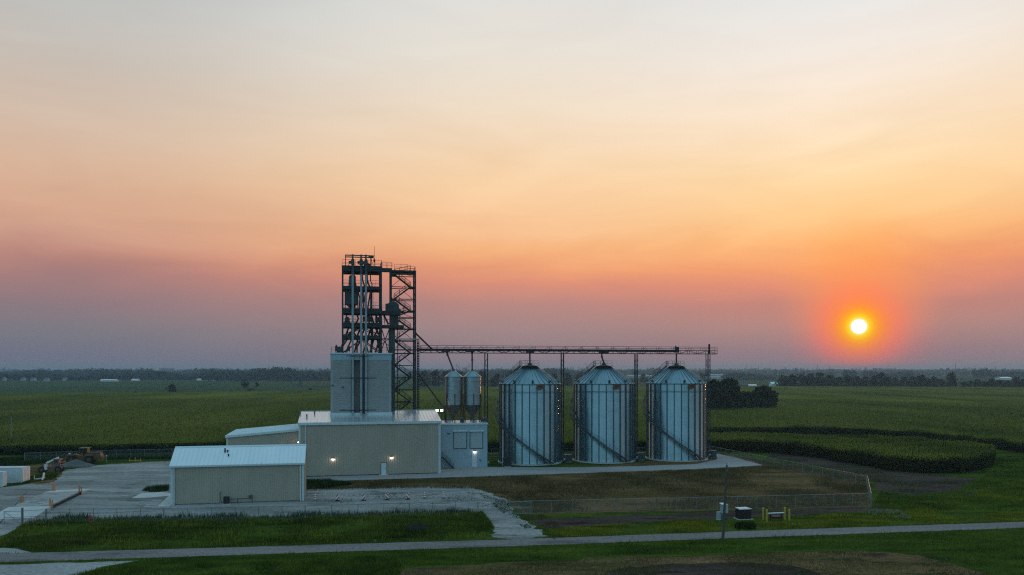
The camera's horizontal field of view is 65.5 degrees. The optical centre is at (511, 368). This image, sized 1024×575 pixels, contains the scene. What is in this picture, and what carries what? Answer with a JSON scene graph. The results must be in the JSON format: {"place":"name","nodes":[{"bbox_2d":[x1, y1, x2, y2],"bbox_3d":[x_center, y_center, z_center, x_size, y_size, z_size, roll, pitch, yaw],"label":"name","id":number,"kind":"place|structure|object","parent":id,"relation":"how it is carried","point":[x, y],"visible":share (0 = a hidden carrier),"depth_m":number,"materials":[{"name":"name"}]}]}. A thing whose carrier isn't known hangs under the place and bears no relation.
{"place":"outdoors","nodes":[
{"label":"outdoors","id":0,"kind":"place"},
{"bbox_2d":[0,548,30,553],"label":"concrete slab","id":1,"kind":"structure","parent":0,"point":[5,550],"depth_m":83.33,"materials":[{"name":"grey concrete"}]},
{"bbox_2d":[30,464,64,484],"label":"dirt bank","id":2,"kind":"structure","parent":0,"point":[33,469],"depth_m":146.13,"materials":[{"name":"brown soil"}]},
{"bbox_2d":[9,471,60,485],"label":"bank grass","id":3,"kind":"structure","parent":2,"relation":"on","point":[50,476],"depth_m":138.15,"materials":[{"name":"green plant"}]},
{"bbox_2d":[35,457,63,472],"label":"telehandler","id":4,"kind":"object","parent":2,"relation":"on","point":[57,467],"visible":0.97,"depth_m":146.12,"materials":[{"name":"metal"}]},
{"bbox_2d":[0,560,136,574],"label":"gravel apron","id":5,"kind":"object","parent":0,"point":[63,568],"visible":1,"depth_m":75.82,"materials":[{"name":"grey gravel"}]},
{"bbox_2d":[133,492,169,497],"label":"walkway","id":6,"kind":"structure","parent":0,"point":[152,494],"depth_m":119.23,"materials":[{"name":"concrete"}]},
{"bbox_2d":[157,494,170,506],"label":"side path","id":7,"kind":"structure","parent":0,"point":[166,502],"depth_m":112.02,"materials":[{"name":"concrete"}]},
{"bbox_2d":[169,444,307,504],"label":"building","id":8,"kind":"structure","parent":0,"point":[217,474],"depth_m":113.64,"materials":[{"name":"beige metal"}]},
{"bbox_2d":[0,509,494,551],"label":"verge grass","id":9,"kind":"structure","parent":0,"point":[488,526],"depth_m":93.05,"materials":[{"name":"green plant"}]},
{"bbox_2d":[0,379,498,393],"bbox_3d":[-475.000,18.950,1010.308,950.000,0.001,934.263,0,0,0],"label":"bean field","id":10,"kind":"structure","parent":0,"point":[13,387],"depth_m":862.78,"materials":[{"name":"green plant"}]},
{"bbox_2d":[419,370,430,386],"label":"tree","id":11,"kind":"object","parent":10,"relation":"on","point":[423,375],"visible":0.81,"depth_m":838.30,"materials":[{"name":"green plant"}]},
{"bbox_2d":[428,369,440,386],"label":"tree","id":12,"kind":"object","parent":10,"relation":"on","point":[434,382],"visible":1,"depth_m":857.05,"materials":[{"name":"green plant"}]},
{"bbox_2d":[298,380,330,386],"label":"stubble field","id":13,"kind":"structure","parent":0,"point":[308,383],"depth_m":1027.68,"materials":[{"name":"green plant"}]},
{"bbox_2d":[0,434,1023,574],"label":"grass ground","id":14,"kind":"structure","parent":0,"point":[977,474],"depth_m":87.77,"materials":[{"name":"green plant"}]},
{"bbox_2d":[0,471,6,486],"bbox_3d":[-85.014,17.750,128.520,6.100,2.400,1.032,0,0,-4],"label":"storage container","id":15,"kind":"object","parent":14,"relation":"on","point":[3,478],"visible":1,"depth_m":128.31,"materials":[{"name":"white metal"}]},
{"bbox_2d":[0,466,29,482],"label":"storage container","id":16,"kind":"object","parent":14,"relation":"on","point":[18,474],"visible":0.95,"depth_m":132.35,"materials":[{"name":"white metal"}]},
{"bbox_2d":[22,467,29,481],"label":"door","id":17,"kind":"structure","parent":16,"relation":"in","point":[25,471],"depth_m":133.32,"materials":[{"name":"white paint"}]},
{"bbox_2d":[44,536,88,551],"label":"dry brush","id":18,"kind":"object","parent":14,"relation":"on","point":[59,542],"visible":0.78,"depth_m":85.51,"materials":[{"name":"brown plant"}]},
{"bbox_2d":[61,459,95,466],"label":"gravel heap","id":19,"kind":"object","parent":14,"relation":"on","point":[76,463],"visible":0.95,"depth_m":155.05,"materials":[{"name":"grey gravel"}]},
{"bbox_2d":[61,447,105,462],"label":"wheel loader","id":20,"kind":"object","parent":14,"relation":"on","point":[90,457],"visible":0.81,"depth_m":160.00,"materials":[{"name":"metal"}]},
{"bbox_2d":[0,452,171,465],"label":"back weeds","id":21,"kind":"object","parent":14,"relation":"on","point":[14,461],"visible":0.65,"depth_m":167.42,"materials":[{"name":"green plant"}]},
{"bbox_2d":[24,449,169,460],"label":"chainlink fence","id":22,"kind":"object","parent":14,"relation":"on","point":[144,455],"visible":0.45,"depth_m":168.78,"materials":[{"name":"metal"}]},
{"bbox_2d":[72,554,400,574],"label":"bushy weeds","id":23,"kind":"object","parent":14,"relation":"on","point":[261,564],"visible":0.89,"depth_m":75.36,"materials":[{"name":"green plant"}]},
{"bbox_2d":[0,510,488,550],"bbox_3d":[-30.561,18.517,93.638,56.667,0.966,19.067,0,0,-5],"label":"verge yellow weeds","id":24,"kind":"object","parent":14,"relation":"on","point":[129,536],"visible":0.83,"depth_m":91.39,"materials":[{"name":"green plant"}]},
{"bbox_2d":[46,500,477,522],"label":"chainlink fence","id":25,"kind":"object","parent":14,"relation":"on","point":[387,512],"visible":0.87,"depth_m":99.97,"materials":[{"name":"metal"}]},
{"bbox_2d":[0,461,545,538],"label":"gravel yard","id":26,"kind":"structure","parent":14,"relation":"on","point":[116,485],"depth_m":115.05,"materials":[{"name":"grey gravel"}]},
{"bbox_2d":[22,508,45,524],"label":"gate","id":27,"kind":"structure","parent":26,"relation":"on","point":[32,516],"depth_m":97.39,"materials":[{"name":"metal"}]},
{"bbox_2d":[0,489,91,518],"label":"truck scale","id":28,"kind":"object","parent":26,"relation":"on","point":[41,501],"visible":0.93,"depth_m":110.04,"materials":[{"name":"concrete"}]},
{"bbox_2d":[142,484,168,491],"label":"yard weeds","id":29,"kind":"object","parent":26,"relation":"on","point":[158,488],"visible":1,"depth_m":125.02,"materials":[{"name":"green plant"}]},
{"bbox_2d":[27,507,476,522],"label":"verge weeds","id":30,"kind":"object","parent":26,"relation":"on","point":[235,515],"visible":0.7,"depth_m":101.83,"materials":[{"name":"green plant"}]},
{"bbox_2d":[225,424,298,444],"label":"storage shed","id":31,"kind":"structure","parent":26,"relation":"on","point":[278,434],"depth_m":142.18,"materials":[{"name":"beige metal"}]},
{"bbox_2d":[318,490,503,507],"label":"yard debris","id":32,"kind":"object","parent":26,"relation":"on","point":[428,497],"visible":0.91,"depth_m":116.62,"materials":[{"name":"brown plant"}]},
{"bbox_2d":[309,484,579,538],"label":"gravel edge weeds","id":33,"kind":"object","parent":26,"relation":"on","point":[537,517],"visible":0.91,"depth_m":114.28,"materials":[{"name":"green plant"}]},
{"bbox_2d":[480,492,530,528],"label":"gap weeds","id":34,"kind":"object","parent":26,"relation":"on","point":[501,501],"visible":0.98,"depth_m":110.48,"materials":[{"name":"green plant"}]},
{"bbox_2d":[509,499,531,514],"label":"gate","id":35,"kind":"structure","parent":26,"relation":"on","point":[511,503],"depth_m":103.81,"materials":[{"name":"metal"}]},
{"bbox_2d":[298,410,441,476],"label":"mill building","id":36,"kind":"structure","parent":14,"relation":"on","point":[402,442],"depth_m":143.01,"materials":[{"name":"beige metal"}]},
{"bbox_2d":[349,254,356,414],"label":"bucket elevator","id":37,"kind":"object","parent":36,"relation":"on","point":[352,262],"visible":0.98,"depth_m":146.89,"materials":[{"name":"metal"}]},
{"bbox_2d":[357,254,364,414],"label":"bucket elevator","id":38,"kind":"object","parent":36,"relation":"on","point":[360,262],"visible":0.97,"depth_m":147.22,"materials":[{"name":"metal"}]},
{"bbox_2d":[330,347,391,414],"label":"concrete silo","id":39,"kind":"object","parent":36,"relation":"on","point":[379,384],"visible":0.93,"depth_m":148.04,"materials":[{"name":"grey concrete"}]},
{"bbox_2d":[362,356,364,413],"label":"cable tray","id":40,"kind":"object","parent":39,"relation":"attached to","point":[363,383],"visible":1,"depth_m":147.60,"materials":[{"name":"metal"}]},
{"bbox_2d":[341,246,391,352],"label":"steel tower","id":41,"kind":"structure","parent":39,"relation":"on","point":[371,270],"depth_m":148.71,"materials":[{"name":"metal"}]},
{"bbox_2d":[345,275,357,307],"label":"dust filter","id":42,"kind":"object","parent":41,"relation":"on","point":[348,297],"visible":0.77,"depth_m":148.96,"materials":[{"name":"paint"}]},
{"bbox_2d":[363,255,370,414],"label":"bucket elevator","id":43,"kind":"object","parent":36,"relation":"on","point":[365,262],"visible":0.98,"depth_m":147.41,"materials":[{"name":"metal"}]},
{"bbox_2d":[382,305,403,410],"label":"cleaner platform","id":44,"kind":"structure","parent":36,"relation":"on","point":[394,325],"depth_m":151.32,"materials":[{"name":"metal"}]},
{"bbox_2d":[385,301,400,310],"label":"grain cleaner","id":45,"kind":"object","parent":44,"relation":"on","point":[392,305],"visible":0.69,"depth_m":150.96,"materials":[{"name":"paint"}]},
{"bbox_2d":[417,340,418,409],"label":"conveyor mast","id":46,"kind":"object","parent":36,"relation":"on","point":[417,375],"visible":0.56,"depth_m":156.74,"materials":[{"name":"metal"}]},
{"bbox_2d":[389,264,415,409],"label":"stair tower","id":47,"kind":"structure","parent":14,"relation":"on","point":[399,272],"depth_m":154.18,"materials":[{"name":"metal"}]},
{"bbox_2d":[395,344,716,353],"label":"overhead conveyor","id":48,"kind":"object","parent":47,"relation":"attached to","point":[581,351],"visible":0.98,"depth_m":164.13,"materials":[{"name":"metal"}]},
{"bbox_2d":[402,521,427,532],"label":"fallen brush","id":49,"kind":"object","parent":14,"relation":"on","point":[420,525],"visible":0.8,"depth_m":93.98,"materials":[{"name":"brown plant"}]},
{"bbox_2d":[441,420,487,467],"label":"loadout building","id":50,"kind":"structure","parent":14,"relation":"on","point":[463,444],"depth_m":153.57,"materials":[{"name":"grey metal"}]},
{"bbox_2d":[444,370,462,422],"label":"hopper bin","id":51,"kind":"object","parent":50,"relation":"on","point":[453,394],"visible":0.99,"depth_m":154.75,"materials":[{"name":"grey metal"}]},
{"bbox_2d":[419,374,445,420],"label":"grain spout","id":52,"kind":"object","parent":51,"relation":"attached to","point":[443,407],"visible":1,"depth_m":155.11,"materials":[{"name":"metal"}]},
{"bbox_2d":[453,430,467,448],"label":"window","id":53,"kind":"structure","parent":50,"relation":"in","point":[459,436],"depth_m":153.34,"materials":[{"name":"metal"}]},
{"bbox_2d":[463,370,480,422],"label":"hopper bin","id":54,"kind":"object","parent":50,"relation":"on","point":[472,394],"visible":0.99,"depth_m":155.50,"materials":[{"name":"grey metal"}]},
{"bbox_2d":[469,430,483,448],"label":"window","id":55,"kind":"structure","parent":50,"relation":"in","point":[476,436],"depth_m":153.98,"materials":[{"name":"metal"}]},
{"bbox_2d":[484,354,489,462],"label":"lattice mast","id":56,"kind":"object","parent":14,"relation":"on","point":[487,398],"visible":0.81,"depth_m":160.83,"materials":[{"name":"metal"}]},
{"bbox_2d":[0,528,982,562],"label":"road edge weeds","id":57,"kind":"object","parent":14,"relation":"on","point":[550,544],"visible":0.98,"depth_m":86.63,"materials":[{"name":"green plant"}]},
{"bbox_2d":[0,521,1005,553],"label":"road edge grass","id":58,"kind":"structure","parent":14,"relation":"on","point":[513,538],"depth_m":88.68,"materials":[{"name":"green plant"}]},
{"bbox_2d":[503,457,511,466],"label":"control box","id":59,"kind":"object","parent":14,"relation":"on","point":[507,461],"visible":1,"depth_m":154.55,"materials":[{"name":"grey metal"}]},
{"bbox_2d":[0,424,1023,453],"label":"corn edge foliage","id":60,"kind":"object","parent":14,"relation":"on","point":[771,430],"visible":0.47,"depth_m":185.22,"materials":[{"name":"green plant"}]},
{"bbox_2d":[495,360,561,465],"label":"grain bin","id":61,"kind":"object","parent":14,"relation":"on","point":[529,412],"visible":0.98,"depth_m":157.75,"materials":[{"name":"metal"}]},
{"bbox_2d":[561,354,563,460],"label":"lattice mast","id":62,"kind":"object","parent":14,"relation":"on","point":[562,405],"visible":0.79,"depth_m":164.09,"materials":[{"name":"metal"}]},
{"bbox_2d":[569,361,635,463],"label":"grain bin","id":63,"kind":"object","parent":14,"relation":"on","point":[603,409],"visible":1,"depth_m":161.07,"materials":[{"name":"metal"}]},
{"bbox_2d":[634,354,637,458],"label":"lattice mast","id":64,"kind":"object","parent":14,"relation":"on","point":[636,404],"visible":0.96,"depth_m":167.46,"materials":[{"name":"metal"}]},
{"bbox_2d":[721,465,727,540],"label":"utility pole","id":65,"kind":"object","parent":14,"relation":"on","point":[724,514],"visible":0.93,"depth_m":88.26,"materials":[{"name":"brown wood"}]},
{"bbox_2d":[735,507,752,519],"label":"transformer box","id":66,"kind":"object","parent":14,"relation":"on","point":[743,513],"visible":1,"depth_m":100.42,"materials":[{"name":"grey metal"}]},
{"bbox_2d":[734,520,756,528],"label":"roadside shrub","id":67,"kind":"object","parent":14,"relation":"on","point":[746,525],"visible":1,"depth_m":94.49,"materials":[{"name":"green plant"}]},
{"bbox_2d":[549,479,1023,537],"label":"roadside grass","id":68,"kind":"structure","parent":14,"relation":"on","point":[691,525],"depth_m":98.76,"materials":[{"name":"green plant"}]},
{"bbox_2d":[709,441,996,472],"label":"corn strip","id":69,"kind":"object","parent":14,"relation":"on","point":[894,463],"depth_m":156.69,"materials":[{"name":"green plant"}]},
{"bbox_2d":[709,433,995,461],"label":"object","id":70,"kind":"object","parent":69,"relation":"on","point":[984,448],"visible":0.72,"depth_m":164.83,"materials":[{"name":"green plant"}]},
{"bbox_2d":[709,431,996,461],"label":"crop field","id":71,"kind":"structure","parent":69,"relation":"on","point":[906,446],"depth_m":173.36,"materials":[{"name":"green plant"}]},
{"bbox_2d":[709,438,997,466],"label":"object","id":72,"kind":"object","parent":69,"relation":"on","point":[843,453],"visible":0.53,"depth_m":156.45,"materials":[{"name":"green plant"}]},
{"bbox_2d":[766,453,977,494],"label":"mud patch","id":73,"kind":"object","parent":14,"relation":"on","point":[925,478],"visible":0.73,"depth_m":139.47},
{"bbox_2d":[768,452,970,493],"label":"mud weeds","id":74,"kind":"object","parent":73,"relation":"on","point":[871,472],"visible":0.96,"depth_m":140.54,"materials":[{"name":"green plant"}]},
{"bbox_2d":[862,508,911,518],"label":"weeds","id":75,"kind":"object","parent":14,"relation":"on","point":[901,512],"visible":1,"depth_m":103.88,"materials":[{"name":"green plant"}]},
{"bbox_2d":[0,522,1023,561],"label":"road","id":76,"kind":"structure","parent":0,"point":[76,555],"depth_m":86.16,"materials":[{"name":"grey asphalt"}]},
{"bbox_2d":[0,0,1023,370],"label":"sky","id":77,"kind":"structure","parent":0,"point":[185,184],"materials":[{"name":"orange"}]},
{"bbox_2d":[1,371,1023,386],"bbox_3d":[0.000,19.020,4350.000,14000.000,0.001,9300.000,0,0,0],"label":"ground","id":78,"kind":"structure","parent":0,"point":[961,378],"depth_m":1443.88,"materials":[{"name":"green plant"}]},
{"bbox_2d":[0,386,1023,454],"bbox_3d":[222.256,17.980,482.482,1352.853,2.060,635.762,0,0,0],"label":"cornfield","id":79,"kind":"structure","parent":78,"relation":"on","point":[977,395],"depth_m":350.66,"materials":[{"name":"green plant"}]},
{"bbox_2d":[0,397,1023,445],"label":"corn top foliage","id":80,"kind":"object","parent":79,"relation":"on","point":[219,429],"visible":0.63,"depth_m":267.11,"materials":[{"name":"green plant"}]},
{"bbox_2d":[0,412,1022,444],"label":"corn tassels","id":81,"kind":"object","parent":80,"relation":"attached to","point":[459,415],"visible":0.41,"depth_m":247.27,"materials":[{"name":"plant"}]},
{"bbox_2d":[0,423,1023,448],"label":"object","id":82,"kind":"object","parent":79,"relation":"on","point":[941,434],"visible":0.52,"depth_m":184.67,"materials":[{"name":"green plant"}]},
{"bbox_2d":[0,366,1023,380],"bbox_3d":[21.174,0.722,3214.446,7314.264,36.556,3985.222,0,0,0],"label":"distant woods","id":83,"kind":"object","parent":78,"relation":"on","point":[258,374],"visible":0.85,"depth_m":1610.75,"materials":[{"name":"green plant"}]},
{"bbox_2d":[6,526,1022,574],"bbox_3d":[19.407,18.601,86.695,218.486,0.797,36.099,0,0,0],"label":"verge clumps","id":84,"kind":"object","parent":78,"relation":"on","point":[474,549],"visible":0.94,"depth_m":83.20,"materials":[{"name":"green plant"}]},
{"bbox_2d":[709,379,731,408],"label":"tree","id":85,"kind":"object","parent":78,"relation":"on","point":[719,397],"visible":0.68,"depth_m":335.33,"materials":[{"name":"green plant"}]},
{"bbox_2d":[720,378,742,408],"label":"tree","id":86,"kind":"object","parent":78,"relation":"on","point":[731,384],"visible":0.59,"depth_m":338.81,"materials":[{"name":"green plant"}]},
{"bbox_2d":[734,391,756,407],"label":"tree","id":87,"kind":"object","parent":78,"relation":"on","point":[744,397],"visible":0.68,"depth_m":346.10,"materials":[{"name":"green plant"}]},
{"bbox_2d":[747,385,778,407],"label":"tree","id":88,"kind":"object","parent":78,"relation":"on","point":[767,397],"visible":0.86,"depth_m":348.39,"materials":[{"name":"green plant"}]},
{"bbox_2d":[774,375,790,385],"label":"tree","id":89,"kind":"object","parent":78,"relation":"on","point":[783,381],"visible":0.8,"depth_m":792.29,"materials":[{"name":"green plant"}]},
{"bbox_2d":[788,374,799,385],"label":"tree","id":90,"kind":"object","parent":78,"relation":"on","point":[791,377],"visible":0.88,"depth_m":795.46,"materials":[{"name":"green plant"}]},
{"bbox_2d":[803,373,819,385],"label":"tree","id":91,"kind":"object","parent":78,"relation":"on","point":[810,379],"visible":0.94,"depth_m":787.43,"materials":[{"name":"green plant"}]},
{"bbox_2d":[813,372,828,385],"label":"tree","id":92,"kind":"object","parent":78,"relation":"on","point":[821,379],"visible":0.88,"depth_m":790.69,"materials":[{"name":"green plant"}]},
{"bbox_2d":[916,374,927,386],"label":"tree","id":93,"kind":"object","parent":78,"relation":"on","point":[920,379],"visible":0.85,"depth_m":774.03,"materials":[{"name":"green plant"}]},
{"bbox_2d":[944,371,957,386],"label":"tree","id":94,"kind":"object","parent":78,"relation":"on","point":[951,382],"visible":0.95,"depth_m":772.93,"materials":[{"name":"green plant"}]},
{"bbox_2d":[306,454,760,480],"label":"gravel lane","id":95,"kind":"structure","parent":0,"point":[721,461],"depth_m":149.02,"materials":[{"name":"grey gravel"}]},
{"bbox_2d":[306,453,872,513],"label":"weedy ground","id":96,"kind":"structure","parent":0,"point":[777,481],"depth_m":127.72,"materials":[{"name":"green plant"}]},
{"bbox_2d":[306,478,351,488],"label":"building weeds","id":97,"kind":"object","parent":96,"relation":"on","point":[327,483],"visible":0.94,"depth_m":130.11,"materials":[{"name":"green plant"}]},
{"bbox_2d":[345,466,756,481],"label":"lane edge weeds","id":98,"kind":"object","parent":96,"relation":"on","point":[550,474],"visible":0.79,"depth_m":141.11,"materials":[{"name":"green plant"}]},
{"bbox_2d":[642,361,707,461],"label":"grain bin","id":99,"kind":"object","parent":96,"relation":"on","point":[675,414],"visible":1,"depth_m":164.52,"materials":[{"name":"metal"}]},
{"bbox_2d":[510,446,871,513],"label":"chainlink fence","id":100,"kind":"object","parent":96,"relation":"on","point":[584,502],"visible":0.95,"depth_m":108.49,"materials":[{"name":"metal"}]},
{"bbox_2d":[706,354,711,457],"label":"lattice mast","id":101,"kind":"object","parent":96,"relation":"on","point":[708,400],"visible":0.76,"depth_m":170.77,"materials":[{"name":"metal"}]},
{"bbox_2d":[565,380,779,386],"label":"pasture","id":102,"kind":"structure","parent":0,"point":[757,383],"depth_m":1038.67,"materials":[{"name":"green plant"}]},
{"bbox_2d":[400,550,990,574],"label":"dry ground","id":103,"kind":"structure","parent":0,"point":[908,561],"depth_m":77.41,"materials":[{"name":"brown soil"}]},
{"bbox_2d":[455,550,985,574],"bbox_3d":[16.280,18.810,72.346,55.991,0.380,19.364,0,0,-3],"label":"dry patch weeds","id":104,"kind":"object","parent":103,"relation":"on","point":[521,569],"visible":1,"depth_m":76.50,"materials":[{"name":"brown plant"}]},
{"bbox_2d":[609,561,820,574],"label":"bare soil","id":105,"kind":"structure","parent":0,"point":[706,569],"depth_m":75.09,"materials":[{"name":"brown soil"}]},
{"bbox_2d":[531,491,981,527],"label":"grass strip","id":106,"kind":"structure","parent":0,"point":[590,521],"depth_m":101.91,"materials":[{"name":"green plant"}]},
{"bbox_2d":[872,455,1023,510],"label":"meadow grass","id":107,"kind":"structure","parent":0,"point":[888,501],"depth_m":116.32,"materials":[{"name":"green plant"}]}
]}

